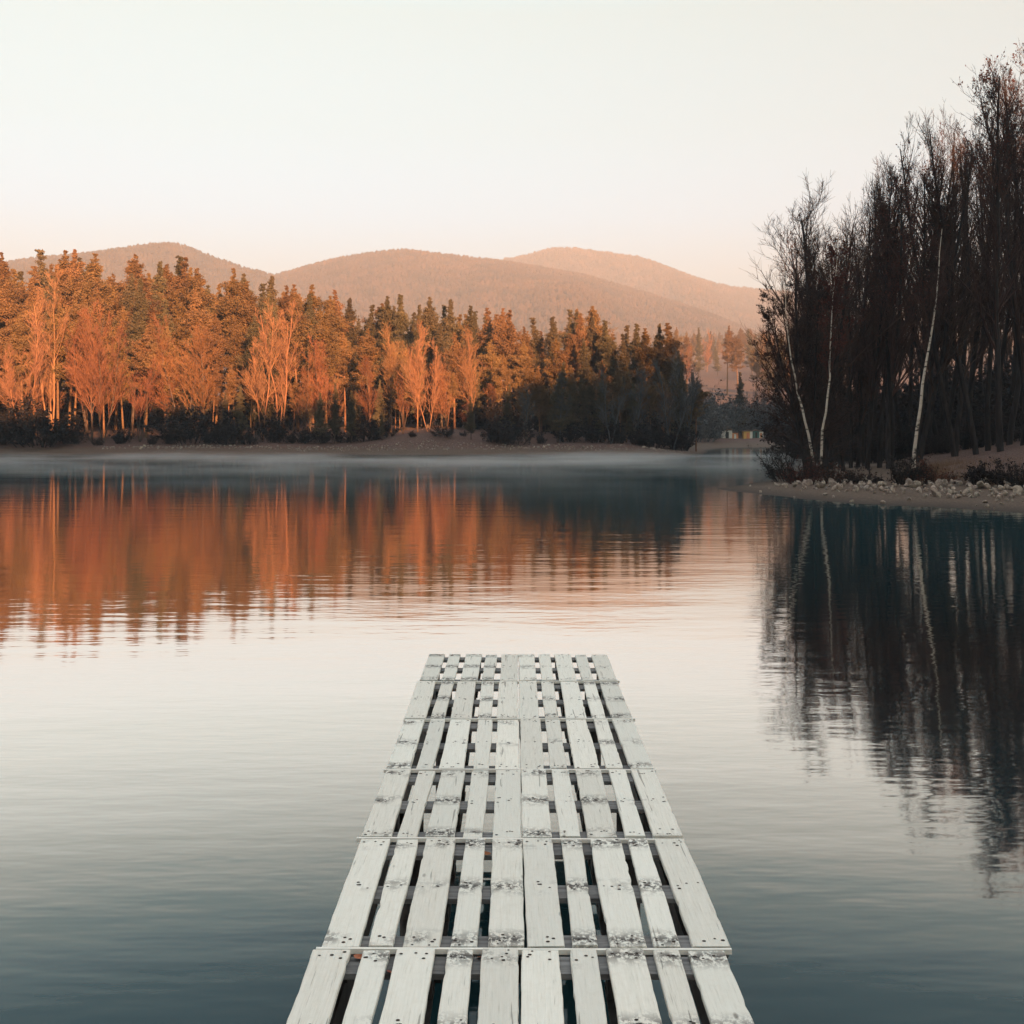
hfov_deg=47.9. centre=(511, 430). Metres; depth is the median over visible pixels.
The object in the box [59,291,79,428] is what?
pine tree
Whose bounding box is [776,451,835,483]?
shrub
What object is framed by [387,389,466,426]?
shrub
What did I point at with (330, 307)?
pine tree
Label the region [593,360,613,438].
pine tree
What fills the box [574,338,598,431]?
spruce tree
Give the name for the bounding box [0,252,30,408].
pine tree
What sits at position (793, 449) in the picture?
shrub
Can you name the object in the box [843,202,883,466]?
bare tree
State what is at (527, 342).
pine tree
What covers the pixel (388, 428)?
shrub
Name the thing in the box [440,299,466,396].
spruce tree
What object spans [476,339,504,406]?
pine tree
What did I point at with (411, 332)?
spruce tree
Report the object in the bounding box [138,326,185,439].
pine tree
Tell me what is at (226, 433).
shrub
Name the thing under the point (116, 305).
pine tree
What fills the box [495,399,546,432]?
shrub
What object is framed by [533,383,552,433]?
pine tree
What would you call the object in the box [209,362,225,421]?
pine tree
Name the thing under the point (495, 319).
pine tree
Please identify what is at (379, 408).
spruce tree
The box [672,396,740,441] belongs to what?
shrub
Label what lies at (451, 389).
pine tree
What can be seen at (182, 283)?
pine tree
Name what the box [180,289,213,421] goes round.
pine tree
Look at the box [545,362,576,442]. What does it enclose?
pine tree
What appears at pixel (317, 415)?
spruce tree
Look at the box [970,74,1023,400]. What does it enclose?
bare tree
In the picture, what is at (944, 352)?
bare tree
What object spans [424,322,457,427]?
spruce tree
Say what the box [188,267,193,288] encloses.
pine tree
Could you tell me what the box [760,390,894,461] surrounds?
shrub
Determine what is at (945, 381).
bare tree
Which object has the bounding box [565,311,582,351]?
spruce tree
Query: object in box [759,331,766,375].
pine tree
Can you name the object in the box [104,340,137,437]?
pine tree
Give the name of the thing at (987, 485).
rock
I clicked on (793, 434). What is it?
shrub
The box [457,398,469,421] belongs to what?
bare tree
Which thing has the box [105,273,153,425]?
spruce tree
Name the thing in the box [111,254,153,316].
pine tree
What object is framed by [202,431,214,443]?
shrub
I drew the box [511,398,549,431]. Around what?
shrub
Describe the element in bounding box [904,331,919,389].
bare tree
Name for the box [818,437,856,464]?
shrub
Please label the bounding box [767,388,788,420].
bare tree
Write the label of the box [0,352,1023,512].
ground
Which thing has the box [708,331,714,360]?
spruce tree
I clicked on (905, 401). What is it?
shrub
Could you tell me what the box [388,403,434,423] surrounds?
shrub
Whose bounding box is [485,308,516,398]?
pine tree
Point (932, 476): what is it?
shrub
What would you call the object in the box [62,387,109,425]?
shrub
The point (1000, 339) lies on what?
bare tree
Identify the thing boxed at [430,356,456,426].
bare tree
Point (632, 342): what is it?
spruce tree
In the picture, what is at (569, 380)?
pine tree
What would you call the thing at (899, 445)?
shrub
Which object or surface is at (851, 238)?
bare tree
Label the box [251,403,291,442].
shrub
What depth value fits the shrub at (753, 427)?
213.32 m
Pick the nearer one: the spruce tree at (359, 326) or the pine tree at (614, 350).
the pine tree at (614, 350)
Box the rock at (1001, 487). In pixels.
[998,485,1004,490]
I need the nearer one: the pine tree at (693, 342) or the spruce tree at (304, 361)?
the spruce tree at (304, 361)
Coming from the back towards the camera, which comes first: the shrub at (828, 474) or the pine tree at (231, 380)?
the pine tree at (231, 380)
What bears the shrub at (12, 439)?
on the ground at (710, 377)
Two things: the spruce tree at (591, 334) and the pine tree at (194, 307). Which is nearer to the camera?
the pine tree at (194, 307)
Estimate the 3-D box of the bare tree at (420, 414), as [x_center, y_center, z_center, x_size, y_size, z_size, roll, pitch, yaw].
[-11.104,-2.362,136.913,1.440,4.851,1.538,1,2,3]
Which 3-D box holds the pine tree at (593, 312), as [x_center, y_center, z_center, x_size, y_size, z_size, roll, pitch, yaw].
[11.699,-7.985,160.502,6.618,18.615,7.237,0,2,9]
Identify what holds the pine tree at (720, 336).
on the ground at (710, 377)
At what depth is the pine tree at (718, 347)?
731.81 m
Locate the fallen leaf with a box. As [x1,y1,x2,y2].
[354,954,361,958]
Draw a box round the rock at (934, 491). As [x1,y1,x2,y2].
[930,487,937,495]
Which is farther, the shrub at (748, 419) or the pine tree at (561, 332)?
the shrub at (748, 419)
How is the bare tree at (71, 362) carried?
on the ground at (710, 377)
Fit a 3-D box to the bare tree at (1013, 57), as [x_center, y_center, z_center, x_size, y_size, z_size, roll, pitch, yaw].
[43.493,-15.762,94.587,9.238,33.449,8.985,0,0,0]
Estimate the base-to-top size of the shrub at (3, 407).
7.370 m
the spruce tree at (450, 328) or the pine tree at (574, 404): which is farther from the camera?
the spruce tree at (450, 328)
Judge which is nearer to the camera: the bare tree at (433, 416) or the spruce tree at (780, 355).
the bare tree at (433, 416)
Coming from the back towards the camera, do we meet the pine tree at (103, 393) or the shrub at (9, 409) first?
the pine tree at (103, 393)
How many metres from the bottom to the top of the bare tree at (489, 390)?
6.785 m
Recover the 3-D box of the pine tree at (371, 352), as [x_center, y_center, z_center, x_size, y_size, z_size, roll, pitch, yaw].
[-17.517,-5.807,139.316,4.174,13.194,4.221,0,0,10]
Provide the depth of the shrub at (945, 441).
78.43 m
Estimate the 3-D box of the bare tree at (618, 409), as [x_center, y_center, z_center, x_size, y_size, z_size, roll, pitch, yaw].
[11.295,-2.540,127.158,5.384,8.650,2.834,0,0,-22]
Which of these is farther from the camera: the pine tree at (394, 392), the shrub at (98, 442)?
the pine tree at (394, 392)
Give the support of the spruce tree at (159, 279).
on the ground at (710, 377)
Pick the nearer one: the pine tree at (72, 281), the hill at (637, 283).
the pine tree at (72, 281)
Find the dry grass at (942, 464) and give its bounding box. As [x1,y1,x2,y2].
[903,450,1023,484]
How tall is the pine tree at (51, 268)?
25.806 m
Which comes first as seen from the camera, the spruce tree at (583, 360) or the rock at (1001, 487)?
the rock at (1001, 487)
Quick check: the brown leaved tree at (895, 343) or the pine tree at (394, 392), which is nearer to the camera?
the brown leaved tree at (895, 343)
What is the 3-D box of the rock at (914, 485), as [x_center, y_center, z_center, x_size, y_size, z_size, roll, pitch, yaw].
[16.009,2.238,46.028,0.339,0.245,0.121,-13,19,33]
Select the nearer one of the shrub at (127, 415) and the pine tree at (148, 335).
the pine tree at (148, 335)
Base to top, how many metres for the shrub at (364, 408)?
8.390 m
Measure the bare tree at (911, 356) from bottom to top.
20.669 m
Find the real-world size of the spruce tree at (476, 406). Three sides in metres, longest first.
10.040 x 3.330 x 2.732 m
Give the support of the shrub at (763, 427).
on the ground at (710, 377)
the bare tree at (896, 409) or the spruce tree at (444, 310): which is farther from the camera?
the spruce tree at (444, 310)
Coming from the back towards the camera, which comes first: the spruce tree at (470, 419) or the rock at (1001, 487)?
the spruce tree at (470, 419)
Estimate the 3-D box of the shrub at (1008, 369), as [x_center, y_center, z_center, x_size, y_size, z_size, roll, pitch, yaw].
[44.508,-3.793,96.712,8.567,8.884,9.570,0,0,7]
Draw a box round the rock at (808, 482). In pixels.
[805,479,812,485]
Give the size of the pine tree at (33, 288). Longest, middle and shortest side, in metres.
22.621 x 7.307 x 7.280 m
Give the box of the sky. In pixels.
[0,0,1023,326]
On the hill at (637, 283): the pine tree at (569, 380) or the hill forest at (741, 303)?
the hill forest at (741, 303)
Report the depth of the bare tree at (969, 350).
110.25 m
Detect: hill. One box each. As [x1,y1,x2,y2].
[27,252,288,294]
[315,261,681,333]
[533,254,776,333]
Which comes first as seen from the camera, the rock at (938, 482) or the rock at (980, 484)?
the rock at (980, 484)
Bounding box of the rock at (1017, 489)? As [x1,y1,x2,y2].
[1013,486,1022,494]
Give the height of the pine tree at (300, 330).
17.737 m
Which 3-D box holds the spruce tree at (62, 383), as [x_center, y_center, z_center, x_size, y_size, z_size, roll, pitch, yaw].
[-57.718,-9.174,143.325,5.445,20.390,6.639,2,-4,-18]
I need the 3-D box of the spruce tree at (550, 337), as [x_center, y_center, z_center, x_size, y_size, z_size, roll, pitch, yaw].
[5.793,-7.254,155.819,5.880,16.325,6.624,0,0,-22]
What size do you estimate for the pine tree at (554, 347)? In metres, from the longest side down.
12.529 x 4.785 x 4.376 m
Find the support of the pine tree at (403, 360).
on the ground at (710, 377)
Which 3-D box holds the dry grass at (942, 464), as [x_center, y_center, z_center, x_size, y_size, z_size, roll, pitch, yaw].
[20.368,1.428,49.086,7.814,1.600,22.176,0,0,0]
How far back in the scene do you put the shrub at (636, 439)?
125.60 m
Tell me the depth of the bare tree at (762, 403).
214.43 m
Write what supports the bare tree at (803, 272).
on the ground at (710, 377)
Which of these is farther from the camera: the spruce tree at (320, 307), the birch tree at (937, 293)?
the spruce tree at (320, 307)
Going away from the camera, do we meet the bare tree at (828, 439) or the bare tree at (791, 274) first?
the bare tree at (828, 439)
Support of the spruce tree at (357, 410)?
on the ground at (710, 377)
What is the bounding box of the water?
[0,448,1023,1023]
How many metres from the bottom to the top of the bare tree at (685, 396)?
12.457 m
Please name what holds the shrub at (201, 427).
on the ground at (710, 377)
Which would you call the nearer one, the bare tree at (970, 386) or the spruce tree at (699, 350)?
the bare tree at (970, 386)
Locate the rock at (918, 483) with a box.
[913,480,921,486]
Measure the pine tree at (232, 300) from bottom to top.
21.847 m
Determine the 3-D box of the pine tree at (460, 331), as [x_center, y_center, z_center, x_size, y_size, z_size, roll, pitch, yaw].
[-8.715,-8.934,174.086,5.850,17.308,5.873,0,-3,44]
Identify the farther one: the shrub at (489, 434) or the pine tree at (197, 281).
the pine tree at (197, 281)
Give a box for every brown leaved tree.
[779,209,852,470]
[836,155,932,467]
[846,182,924,468]
[865,139,949,468]
[889,156,977,459]
[926,51,1023,451]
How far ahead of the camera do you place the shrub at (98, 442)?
126.01 m
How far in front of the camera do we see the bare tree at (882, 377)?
88.56 m
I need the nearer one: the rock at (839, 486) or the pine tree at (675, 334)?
the rock at (839, 486)
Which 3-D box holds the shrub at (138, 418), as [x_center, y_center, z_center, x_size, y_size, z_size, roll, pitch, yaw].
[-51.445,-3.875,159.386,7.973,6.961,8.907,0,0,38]
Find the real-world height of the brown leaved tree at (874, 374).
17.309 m
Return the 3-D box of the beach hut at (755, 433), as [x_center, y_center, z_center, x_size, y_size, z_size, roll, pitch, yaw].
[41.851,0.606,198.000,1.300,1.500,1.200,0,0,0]
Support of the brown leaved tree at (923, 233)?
on the ground at (710, 377)
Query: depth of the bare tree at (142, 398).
128.50 m
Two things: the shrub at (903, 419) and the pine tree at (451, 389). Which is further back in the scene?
the pine tree at (451, 389)
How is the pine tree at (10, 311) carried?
on the ground at (710, 377)
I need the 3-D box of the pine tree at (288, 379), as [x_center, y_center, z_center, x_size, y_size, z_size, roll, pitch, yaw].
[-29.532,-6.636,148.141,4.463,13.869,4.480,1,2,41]
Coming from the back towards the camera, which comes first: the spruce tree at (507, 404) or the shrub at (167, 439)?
the spruce tree at (507, 404)
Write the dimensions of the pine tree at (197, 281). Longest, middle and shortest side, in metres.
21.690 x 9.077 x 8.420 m
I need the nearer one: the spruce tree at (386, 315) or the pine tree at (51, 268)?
the spruce tree at (386, 315)
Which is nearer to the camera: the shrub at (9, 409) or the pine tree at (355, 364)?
the shrub at (9, 409)
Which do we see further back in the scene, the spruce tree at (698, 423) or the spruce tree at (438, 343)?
the spruce tree at (698, 423)
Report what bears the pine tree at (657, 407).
on the ground at (710, 377)
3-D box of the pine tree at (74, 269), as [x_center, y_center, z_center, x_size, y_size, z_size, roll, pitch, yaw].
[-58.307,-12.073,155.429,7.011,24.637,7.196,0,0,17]
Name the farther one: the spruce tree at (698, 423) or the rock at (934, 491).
the spruce tree at (698, 423)
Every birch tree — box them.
[768,262,813,461]
[813,228,863,462]
[908,232,962,467]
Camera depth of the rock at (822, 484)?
48.35 m
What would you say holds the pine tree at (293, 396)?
on the ground at (710, 377)
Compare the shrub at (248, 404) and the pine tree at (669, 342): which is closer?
the pine tree at (669, 342)
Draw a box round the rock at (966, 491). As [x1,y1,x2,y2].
[962,488,969,494]
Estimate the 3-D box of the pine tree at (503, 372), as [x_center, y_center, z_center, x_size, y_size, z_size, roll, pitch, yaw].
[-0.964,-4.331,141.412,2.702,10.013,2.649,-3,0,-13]
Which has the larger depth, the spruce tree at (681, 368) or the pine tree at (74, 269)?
the pine tree at (74, 269)
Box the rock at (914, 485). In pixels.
[908,483,916,487]
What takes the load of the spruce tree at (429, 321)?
on the ground at (710, 377)
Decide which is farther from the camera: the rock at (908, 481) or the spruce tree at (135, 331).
the spruce tree at (135, 331)
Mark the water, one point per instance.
(210, 670)
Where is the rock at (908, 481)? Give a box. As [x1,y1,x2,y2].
[905,478,912,486]
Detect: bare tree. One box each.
[0,311,56,442]
[26,266,71,428]
[33,360,64,418]
[61,303,115,439]
[63,298,114,441]
[88,322,141,441]
[123,354,161,441]
[131,312,188,431]
[147,319,224,439]
[182,326,223,440]
[228,299,289,441]
[254,299,303,436]
[287,342,322,440]
[300,334,339,416]
[325,378,344,420]
[354,354,382,424]
[374,320,408,427]
[393,370,416,433]
[396,320,429,431]
[409,339,448,431]
[413,398,422,428]
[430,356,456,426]
[430,403,438,426]
[450,325,491,410]
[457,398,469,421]
[481,382,504,422]
[516,383,535,441]
[548,372,571,442]
[594,368,631,443]
[650,358,702,449]
[667,345,704,450]
[680,344,694,381]
[695,399,706,441]
[701,327,712,371]
[704,345,714,367]
[736,214,865,470]
[742,266,865,469]
[744,170,931,469]
[744,391,751,429]
[746,389,762,409]
[755,385,771,436]
[763,308,838,460]
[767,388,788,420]
[773,236,822,344]
[780,280,853,410]
[786,372,863,475]
[789,226,882,469]
[789,316,866,467]
[796,239,820,355]
[812,224,847,467]
[824,220,869,467]
[829,225,864,396]
[837,213,882,406]
[841,185,881,466]
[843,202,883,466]
[850,165,902,462]
[852,295,899,430]
[853,182,909,458]
[857,151,931,465]
[860,121,992,452]
[869,281,913,407]
[870,263,910,410]
[883,113,1016,456]
[894,197,922,441]
[902,110,993,454]
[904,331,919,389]
[905,260,921,381]
[906,122,979,408]
[907,116,995,460]
[908,132,963,454]
[918,100,976,429]
[934,354,958,384]
[939,330,980,380]
[943,73,1023,449]
[951,94,1023,450]
[956,138,1021,383]
[964,133,1018,402]
[966,271,987,377]
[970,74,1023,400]
[971,55,1023,332]
[976,80,1023,412]
[979,319,1009,378]
[982,85,1023,420]
[982,105,1023,388]
[983,275,1019,370]
[992,38,1023,220]
[993,287,1012,376]
[999,316,1012,378]
[1001,151,1023,444]
[1004,95,1023,445]
[1007,322,1012,363]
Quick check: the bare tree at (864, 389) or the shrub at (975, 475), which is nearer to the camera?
the shrub at (975, 475)
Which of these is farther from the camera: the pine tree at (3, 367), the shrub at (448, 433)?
the pine tree at (3, 367)
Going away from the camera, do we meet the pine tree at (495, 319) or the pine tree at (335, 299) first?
the pine tree at (335, 299)
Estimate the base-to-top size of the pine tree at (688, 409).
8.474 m
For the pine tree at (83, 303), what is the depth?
142.23 m
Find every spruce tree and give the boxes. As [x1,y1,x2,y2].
[16,271,31,390]
[30,249,68,393]
[30,275,68,419]
[61,257,85,400]
[84,274,116,424]
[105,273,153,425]
[106,278,157,434]
[145,261,170,427]
[148,299,184,433]
[171,255,200,405]
[180,331,208,435]
[200,285,228,413]
[218,273,260,423]
[218,393,228,427]
[230,386,249,442]
[233,313,281,433]
[242,283,266,388]
[248,291,290,419]
[258,276,288,410]
[259,347,286,428]
[289,293,336,426]
[289,318,332,431]
[300,299,336,385]
[311,393,329,443]
[327,382,342,443]
[333,298,377,398]
[341,390,359,442]
[351,304,382,402]
[352,318,363,359]
[353,390,362,431]
[359,295,408,414]
[372,380,387,425]
[378,410,384,439]
[382,294,414,419]
[406,297,447,427]
[406,340,428,428]
[407,304,424,423]
[407,312,415,342]
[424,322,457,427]
[433,304,447,424]
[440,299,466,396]
[460,305,488,401]
[460,311,490,399]
[462,353,483,429]
[463,396,475,439]
[477,317,490,409]
[499,384,514,437]
[528,317,544,430]
[533,316,566,433]
[535,366,549,433]
[542,378,566,433]
[546,321,563,385]
[560,309,577,429]
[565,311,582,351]
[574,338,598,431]
[579,367,595,419]
[587,316,598,410]
[593,330,619,393]
[595,320,618,425]
[607,325,632,426]
[610,334,633,439]
[627,324,651,438]
[630,330,646,423]
[649,323,671,426]
[657,350,695,435]
[688,372,702,440]
[692,327,707,376]
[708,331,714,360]
[711,336,715,363]
[712,347,721,374]
[734,372,747,437]
[741,329,754,373]
[759,335,774,397]
[773,335,786,389]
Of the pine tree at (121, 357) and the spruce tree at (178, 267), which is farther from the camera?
the spruce tree at (178, 267)
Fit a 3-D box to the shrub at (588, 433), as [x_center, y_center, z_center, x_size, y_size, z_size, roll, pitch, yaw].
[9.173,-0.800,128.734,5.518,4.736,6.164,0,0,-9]
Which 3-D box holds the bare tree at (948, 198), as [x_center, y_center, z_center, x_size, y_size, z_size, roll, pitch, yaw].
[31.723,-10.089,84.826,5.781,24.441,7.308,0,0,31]
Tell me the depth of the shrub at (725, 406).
198.18 m
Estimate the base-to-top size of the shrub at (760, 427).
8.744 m
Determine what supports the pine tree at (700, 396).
on the ground at (710, 377)
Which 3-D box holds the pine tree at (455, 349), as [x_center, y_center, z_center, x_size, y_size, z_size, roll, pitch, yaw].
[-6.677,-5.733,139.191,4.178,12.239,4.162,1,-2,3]
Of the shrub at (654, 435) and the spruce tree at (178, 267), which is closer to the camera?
the shrub at (654, 435)
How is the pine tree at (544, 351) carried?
on the ground at (710, 377)
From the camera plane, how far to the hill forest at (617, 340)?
1166.65 m
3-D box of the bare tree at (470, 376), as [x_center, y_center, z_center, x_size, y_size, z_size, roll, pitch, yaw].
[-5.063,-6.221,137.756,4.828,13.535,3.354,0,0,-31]
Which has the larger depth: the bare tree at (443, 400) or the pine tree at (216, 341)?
the pine tree at (216, 341)
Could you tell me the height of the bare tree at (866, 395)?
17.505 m
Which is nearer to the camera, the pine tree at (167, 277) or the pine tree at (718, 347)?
the pine tree at (167, 277)
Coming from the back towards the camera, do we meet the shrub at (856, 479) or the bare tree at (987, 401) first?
the bare tree at (987, 401)
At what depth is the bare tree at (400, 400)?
130.88 m
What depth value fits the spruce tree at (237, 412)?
127.56 m
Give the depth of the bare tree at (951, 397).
81.00 m
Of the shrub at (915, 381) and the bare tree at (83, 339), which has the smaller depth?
the shrub at (915, 381)
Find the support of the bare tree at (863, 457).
on the ground at (710, 377)
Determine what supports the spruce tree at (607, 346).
on the ground at (710, 377)
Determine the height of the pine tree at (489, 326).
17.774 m
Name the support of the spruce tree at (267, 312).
on the ground at (710, 377)
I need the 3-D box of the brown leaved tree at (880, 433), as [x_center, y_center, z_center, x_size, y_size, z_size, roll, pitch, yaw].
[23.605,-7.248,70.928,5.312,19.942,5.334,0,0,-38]
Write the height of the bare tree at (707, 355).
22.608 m
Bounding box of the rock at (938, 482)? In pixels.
[935,479,942,486]
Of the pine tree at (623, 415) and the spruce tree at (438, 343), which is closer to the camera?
the pine tree at (623, 415)
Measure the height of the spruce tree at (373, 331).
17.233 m
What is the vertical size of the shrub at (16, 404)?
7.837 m
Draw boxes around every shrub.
[0,385,52,428]
[0,386,68,426]
[0,392,84,447]
[0,403,28,442]
[0,409,36,444]
[15,386,98,428]
[59,419,90,443]
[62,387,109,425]
[90,437,104,445]
[92,389,162,428]
[108,422,136,443]
[113,402,159,425]
[141,397,235,444]
[147,435,157,444]
[154,381,236,427]
[160,427,178,443]
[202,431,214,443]
[205,392,245,424]
[207,411,244,444]
[209,381,256,424]
[229,396,288,428]
[235,427,262,444]
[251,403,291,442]
[278,426,314,443]
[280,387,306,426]
[304,423,340,442]
[306,383,343,422]
[330,374,396,425]
[333,432,359,442]
[339,377,362,421]
[350,410,386,441]
[367,388,396,420]
[367,415,403,438]
[384,396,406,421]
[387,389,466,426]
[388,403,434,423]
[427,423,454,437]
[436,377,514,428]
[437,388,466,425]
[459,394,537,429]
[480,415,504,442]
[485,410,535,444]
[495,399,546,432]
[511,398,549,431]
[536,432,546,443]
[549,421,580,441]
[573,410,621,442]
[607,426,628,443]
[624,422,645,445]
[632,407,676,448]
[663,420,700,450]
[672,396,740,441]
[698,379,756,438]
[698,388,743,437]
[732,385,772,425]
[735,398,758,435]
[739,386,788,434]
[748,396,782,428]
[748,430,841,481]
[749,402,791,434]
[753,382,800,454]
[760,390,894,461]
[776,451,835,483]
[785,425,847,460]
[788,438,818,464]
[805,460,865,483]
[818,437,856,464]
[825,391,895,439]
[835,464,892,483]
[864,372,994,436]
[881,365,1005,405]
[883,424,913,459]
[883,448,932,484]
[897,365,968,425]
[897,376,919,433]
[897,416,940,454]
[898,360,1018,429]
[902,456,958,485]
[926,428,949,453]
[929,423,964,452]
[954,406,1003,448]
[957,352,1012,390]
[957,457,1018,484]
[990,461,1023,488]
[1002,368,1018,417]
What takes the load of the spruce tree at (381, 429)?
on the ground at (710, 377)
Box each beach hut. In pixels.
[721,426,731,437]
[731,431,737,438]
[742,430,752,438]
[752,429,758,437]
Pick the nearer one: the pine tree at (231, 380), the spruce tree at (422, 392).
the pine tree at (231, 380)
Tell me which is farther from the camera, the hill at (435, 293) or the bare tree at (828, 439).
the hill at (435, 293)
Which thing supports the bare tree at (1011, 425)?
on the ground at (710, 377)
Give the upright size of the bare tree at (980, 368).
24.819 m
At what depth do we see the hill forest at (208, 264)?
1978.12 m
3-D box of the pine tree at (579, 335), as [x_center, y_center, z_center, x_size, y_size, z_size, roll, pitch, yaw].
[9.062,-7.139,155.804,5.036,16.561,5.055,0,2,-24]
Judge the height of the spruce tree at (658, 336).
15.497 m
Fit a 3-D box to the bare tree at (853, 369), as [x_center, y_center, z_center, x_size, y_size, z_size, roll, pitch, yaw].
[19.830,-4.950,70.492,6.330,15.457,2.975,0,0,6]
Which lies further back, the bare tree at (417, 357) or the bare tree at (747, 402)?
the bare tree at (747, 402)
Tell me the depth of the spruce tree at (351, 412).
126.28 m
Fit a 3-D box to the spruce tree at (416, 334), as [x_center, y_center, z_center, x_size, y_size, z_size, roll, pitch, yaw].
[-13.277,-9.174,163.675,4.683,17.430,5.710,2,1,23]
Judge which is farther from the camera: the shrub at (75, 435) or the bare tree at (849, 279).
the shrub at (75, 435)
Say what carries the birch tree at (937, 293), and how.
on the ground at (710, 377)
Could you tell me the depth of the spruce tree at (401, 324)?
159.00 m
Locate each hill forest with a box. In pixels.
[6,241,305,304]
[274,248,761,337]
[399,329,1013,352]
[497,246,1022,336]
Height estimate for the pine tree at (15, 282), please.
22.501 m
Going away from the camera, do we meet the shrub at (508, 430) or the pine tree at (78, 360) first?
the shrub at (508, 430)
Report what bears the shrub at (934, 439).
on the ground at (710, 377)
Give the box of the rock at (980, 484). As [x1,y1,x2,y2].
[977,481,984,488]
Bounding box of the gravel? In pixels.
[102,440,689,452]
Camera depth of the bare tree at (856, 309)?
92.48 m
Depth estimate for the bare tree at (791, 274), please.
112.79 m
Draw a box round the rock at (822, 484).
[818,482,824,487]
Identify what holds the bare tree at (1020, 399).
on the ground at (710, 377)
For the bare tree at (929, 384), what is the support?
on the ground at (710, 377)
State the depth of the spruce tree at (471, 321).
161.48 m
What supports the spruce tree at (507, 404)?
on the ground at (710, 377)
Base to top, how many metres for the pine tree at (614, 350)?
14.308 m
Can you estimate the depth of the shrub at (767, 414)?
214.18 m
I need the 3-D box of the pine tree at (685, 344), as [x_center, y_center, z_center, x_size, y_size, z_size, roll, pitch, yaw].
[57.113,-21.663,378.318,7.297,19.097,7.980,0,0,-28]
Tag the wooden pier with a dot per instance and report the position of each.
(641, 854)
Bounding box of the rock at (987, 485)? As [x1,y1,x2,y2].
[984,483,990,488]
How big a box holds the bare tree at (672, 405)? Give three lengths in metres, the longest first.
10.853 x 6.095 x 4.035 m
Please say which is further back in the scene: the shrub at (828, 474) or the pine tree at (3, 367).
the pine tree at (3, 367)
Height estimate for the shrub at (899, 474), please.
1.816 m
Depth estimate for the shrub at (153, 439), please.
125.75 m
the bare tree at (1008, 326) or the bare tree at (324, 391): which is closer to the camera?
the bare tree at (1008, 326)
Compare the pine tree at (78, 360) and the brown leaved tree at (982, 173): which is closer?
the brown leaved tree at (982, 173)
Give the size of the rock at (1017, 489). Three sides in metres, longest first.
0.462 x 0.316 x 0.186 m
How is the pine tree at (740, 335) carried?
on the ground at (710, 377)
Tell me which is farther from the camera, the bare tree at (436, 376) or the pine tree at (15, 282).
the pine tree at (15, 282)
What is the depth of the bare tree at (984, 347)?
90.20 m
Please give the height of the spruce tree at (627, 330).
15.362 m
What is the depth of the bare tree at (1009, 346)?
124.92 m
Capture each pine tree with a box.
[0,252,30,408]
[0,280,42,416]
[0,346,25,417]
[3,268,26,327]
[3,301,49,434]
[3,312,41,420]
[16,266,46,369]
[23,297,42,404]
[37,263,54,280]
[37,299,75,423]
[40,250,83,413]
[57,249,87,392]
[58,293,103,433]
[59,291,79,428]
[61,317,96,430]
[74,253,123,428]
[78,277,118,429]
[92,339,112,437]
[104,306,128,429]
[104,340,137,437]
[106,273,126,423]
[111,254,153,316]
[119,278,166,431]
[127,321,160,437]
[134,266,177,424]
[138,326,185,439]
[146,273,154,288]
[156,268,226,427]
[160,298,201,423]
[162,257,209,424]
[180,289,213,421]
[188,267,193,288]
[198,314,229,423]
[205,283,228,392]
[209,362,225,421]
[214,268,261,423]
[221,365,244,423]
[223,316,249,419]
[225,281,261,424]
[243,360,265,432]
[267,295,314,430]
[274,285,306,370]
[278,336,300,427]
[287,378,303,430]
[288,284,304,419]
[300,284,346,423]
[303,311,343,430]
[310,382,325,426]
[321,296,349,423]
[323,289,353,391]
[330,332,357,431]
[332,341,361,399]
[349,328,382,421]
[355,303,395,398]
[381,341,405,430]
[389,364,408,430]
[396,340,411,429]
[440,372,460,427]
[442,333,472,428]
[452,314,467,384]
[461,314,479,345]
[476,307,497,411]
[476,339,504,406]
[482,314,503,403]
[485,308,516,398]
[492,310,523,426]
[493,354,514,399]
[506,341,536,421]
[509,326,535,372]
[514,383,531,430]
[517,359,539,438]
[529,366,548,435]
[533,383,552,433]
[539,331,549,370]
[542,338,570,395]
[543,336,593,395]
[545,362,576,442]
[558,308,587,350]
[563,372,578,439]
[564,316,595,413]
[565,365,578,431]
[584,306,618,382]
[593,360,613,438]
[597,334,619,425]
[605,368,627,440]
[613,375,638,442]
[629,328,661,421]
[652,323,693,431]
[653,384,673,445]
[669,370,692,436]
[673,327,683,350]
[673,388,689,424]
[678,335,695,388]
[688,378,711,451]
[691,333,700,361]
[716,338,721,354]
[718,331,723,353]
[720,325,741,394]
[728,336,746,386]
[737,328,747,369]
[745,328,756,348]
[748,341,762,397]
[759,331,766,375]
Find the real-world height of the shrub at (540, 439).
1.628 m
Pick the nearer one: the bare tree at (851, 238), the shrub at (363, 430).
the bare tree at (851, 238)
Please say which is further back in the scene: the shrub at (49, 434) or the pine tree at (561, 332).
the pine tree at (561, 332)
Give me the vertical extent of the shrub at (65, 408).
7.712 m
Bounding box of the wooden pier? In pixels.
[286,654,753,1023]
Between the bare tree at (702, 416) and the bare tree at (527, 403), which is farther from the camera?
the bare tree at (702, 416)
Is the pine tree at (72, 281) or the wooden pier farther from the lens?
the pine tree at (72, 281)
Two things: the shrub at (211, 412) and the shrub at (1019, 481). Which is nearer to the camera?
the shrub at (1019, 481)
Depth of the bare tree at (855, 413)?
72.63 m
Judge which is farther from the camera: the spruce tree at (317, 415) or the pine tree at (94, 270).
the pine tree at (94, 270)
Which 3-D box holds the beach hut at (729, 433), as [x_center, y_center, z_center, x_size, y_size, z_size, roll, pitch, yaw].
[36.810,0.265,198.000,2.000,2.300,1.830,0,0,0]
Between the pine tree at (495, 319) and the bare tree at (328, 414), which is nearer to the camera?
the bare tree at (328, 414)
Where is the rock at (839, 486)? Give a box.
[836,483,843,489]
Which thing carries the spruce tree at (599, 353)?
on the ground at (710, 377)
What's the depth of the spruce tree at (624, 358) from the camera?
136.09 m
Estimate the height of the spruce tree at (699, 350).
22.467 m
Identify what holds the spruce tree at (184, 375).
on the ground at (710, 377)

